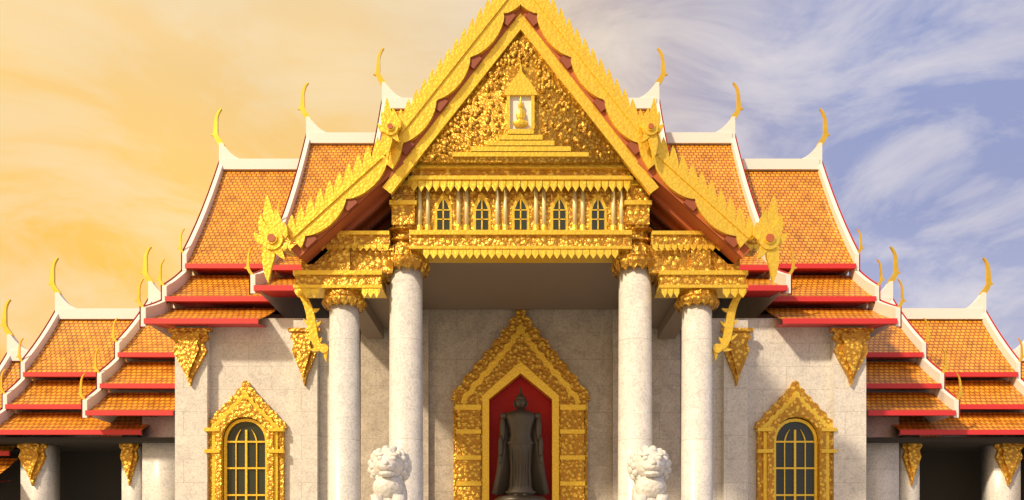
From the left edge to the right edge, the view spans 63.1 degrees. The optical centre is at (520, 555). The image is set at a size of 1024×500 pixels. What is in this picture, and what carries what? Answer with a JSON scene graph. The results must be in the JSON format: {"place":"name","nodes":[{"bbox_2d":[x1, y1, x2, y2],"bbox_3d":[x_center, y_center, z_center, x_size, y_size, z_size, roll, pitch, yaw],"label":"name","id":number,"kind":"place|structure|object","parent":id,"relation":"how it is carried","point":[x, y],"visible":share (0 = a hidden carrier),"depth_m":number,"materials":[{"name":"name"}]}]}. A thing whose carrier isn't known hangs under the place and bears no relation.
{"place":"outdoors","nodes":[
{"label":"outdoors","id":0,"kind":"place"},
{"bbox_2d":[0,0,1023,361],"label":"sky","id":1,"kind":"structure","parent":0,"point":[109,152],"materials":[{"name":"blue"}]},
{"bbox_2d":[361,309,680,499],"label":"back wall","id":2,"kind":"structure","parent":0,"point":[458,343],"depth_m":19.54,"materials":[{"name":"white stone"}]},
{"bbox_2d":[451,309,589,499],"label":"carved door surround","id":3,"kind":"object","parent":2,"relation":"attached to","point":[569,444],"visible":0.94,"depth_m":19.32,"materials":[{"name":"gold metal"}]},
{"bbox_2d":[360,263,681,338],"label":"portico ceiling","id":4,"kind":"structure","parent":0,"point":[520,285],"depth_m":17.81,"materials":[{"name":"white paint"}]},
{"label":"ground","id":5,"kind":"structure","parent":0,"visible":0},
{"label":"platform steps","id":6,"kind":"object","parent":5,"relation":"on","visible":0},
{"bbox_2d":[367,445,411,499],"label":"lion","id":7,"kind":"object","parent":6,"relation":"on","point":[389,469],"visible":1,"depth_m":13.96},
{"bbox_2d":[0,437,1023,499],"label":"shadowed side gallery","id":8,"kind":"object","parent":6,"relation":"on","point":[91,468],"visible":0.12,"depth_m":23.00,"materials":[{"name":"brown"}]},
{"bbox_2d":[175,318,865,499],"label":"marble walls","id":9,"kind":"structure","parent":6,"relation":"on","point":[263,363],"depth_m":19.60,"materials":[{"name":"white stone"}]},
{"bbox_2d":[0,110,1023,472],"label":"roof tiles","id":10,"kind":"object","parent":9,"relation":"on","point":[810,228],"visible":0.31,"depth_m":22.32,"materials":[{"name":"orange tile"}]},
{"bbox_2d":[0,99,1023,481],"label":"roof edge trim","id":11,"kind":"structure","parent":10,"relation":"attached to","point":[290,289],"depth_m":20.74,"materials":[{"name":"red paint"}]},
{"bbox_2d":[0,82,1023,436],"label":"white roof bargeboards","id":12,"kind":"object","parent":9,"relation":"on","point":[318,136],"visible":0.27,"depth_m":23.33,"materials":[{"name":"white paint"}]},
{"bbox_2d":[0,48,1023,399],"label":"roof finials","id":13,"kind":"object","parent":12,"relation":"on","point":[380,80],"visible":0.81,"depth_m":23.96,"materials":[{"name":"gold metal"}]},
{"bbox_2d":[17,328,1023,485],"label":"column capitals","id":14,"kind":"object","parent":9,"relation":"attached to","point":[850,351],"visible":0.89,"depth_m":19.30,"materials":[{"name":"gold metal"}]},
{"bbox_2d":[209,380,832,499],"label":"window surrounds","id":15,"kind":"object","parent":9,"relation":"attached to","point":[244,408],"depth_m":19.42,"materials":[{"name":"gold metal"}]},
{"bbox_2d":[228,418,813,499],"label":"window glass","id":16,"kind":"object","parent":15,"relation":"in","point":[260,436],"visible":0.74,"depth_m":19.57,"materials":[{"name":"black glass"}]},
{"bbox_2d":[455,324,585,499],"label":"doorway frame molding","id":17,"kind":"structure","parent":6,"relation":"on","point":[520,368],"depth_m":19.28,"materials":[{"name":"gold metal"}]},
{"bbox_2d":[492,386,548,499],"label":"buddha statue","id":18,"kind":"object","parent":6,"relation":"on","point":[520,473],"visible":1,"depth_m":18.99,"materials":[{"name":"brown metal"}]},
{"bbox_2d":[21,267,1020,499],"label":"columns","id":19,"kind":"structure","parent":6,"relation":"on","point":[153,477],"depth_m":15.78,"materials":[{"name":"white stone"}]},
{"bbox_2d":[490,376,551,499],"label":"red niche backing","id":20,"kind":"object","parent":6,"relation":"on","point":[536,399],"visible":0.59,"depth_m":19.64,"materials":[{"name":"red"}]},
{"bbox_2d":[627,445,671,499],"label":"lion","id":21,"kind":"object","parent":6,"relation":"on","point":[648,469],"visible":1,"depth_m":13.96},
{"bbox_3d":[0.000,-7.956,19.650,8.328,4.643,8.700,0,0,0],"label":"portico","id":22,"kind":"object","parent":6,"relation":"on","visible":0},
{"bbox_2d":[267,7,773,263],"bbox_3d":[0.000,-7.893,19.468,9.108,4.866,9.065,0,0,0],"label":"roof underside","id":23,"kind":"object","parent":22,"relation":"attached to","point":[371,210],"depth_m":15.47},
{"bbox_2d":[254,0,786,361],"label":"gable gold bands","id":24,"kind":"object","parent":23,"relation":"attached to","point":[628,122],"visible":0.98,"depth_m":15.22,"materials":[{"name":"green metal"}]},
{"bbox_2d":[417,31,623,163],"bbox_3d":[0.000,-8.486,15.390,3.866,2.452,0.139,0,0,0],"label":"pediment panel","id":25,"kind":"object","parent":24,"relation":"attached to","point":[479,118],"visible":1,"depth_m":15.36,"materials":[{"name":"gold metal"}]},
{"bbox_2d":[304,12,737,248],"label":"roof purlin ends","id":26,"kind":"object","parent":23,"relation":"attached to","point":[441,104],"visible":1,"depth_m":15.23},
{"bbox_2d":[408,62,633,262],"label":"trim","id":27,"kind":"structure","parent":23,"relation":"attached to","point":[520,143],"depth_m":15.53,"materials":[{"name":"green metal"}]},
{"bbox_2d":[409,170,631,245],"bbox_3d":[0.000,-6.505,15.925,4.155,1.523,0.750,0,0,0],"label":"frieze","id":28,"kind":"object","parent":27,"relation":"on","point":[520,240],"visible":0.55,"depth_m":15.70,"materials":[{"name":"gold metal"}]},
{"bbox_2d":[418,187,622,224],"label":"small columns","id":29,"kind":"structure","parent":27,"relation":"on","point":[458,207],"depth_m":15.64,"materials":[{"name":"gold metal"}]},
{"bbox_2d":[437,198,603,229],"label":"small arched windows","id":30,"kind":"structure","parent":27,"relation":"attached to","point":[517,222],"depth_m":15.68,"materials":[{"name":"black glass"}]},
{"bbox_2d":[510,97,530,128],"bbox_3d":[0.000,-8.131,15.355,0.389,0.614,0.050,0,0,0],"label":"niche back panel","id":31,"kind":"object","parent":27,"relation":"attached to","point":[514,102],"visible":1,"depth_m":15.33,"materials":[{"name":"white paint"}]},
{"bbox_2d":[284,186,757,312],"bbox_3d":[0.000,-5.859,16.000,9.063,2.322,0.949,0,0,0],"label":"entablature","id":32,"kind":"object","parent":23,"relation":"attached to","point":[399,253],"visible":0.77,"depth_m":15.64,"materials":[{"name":"gold metal"}]}
]}

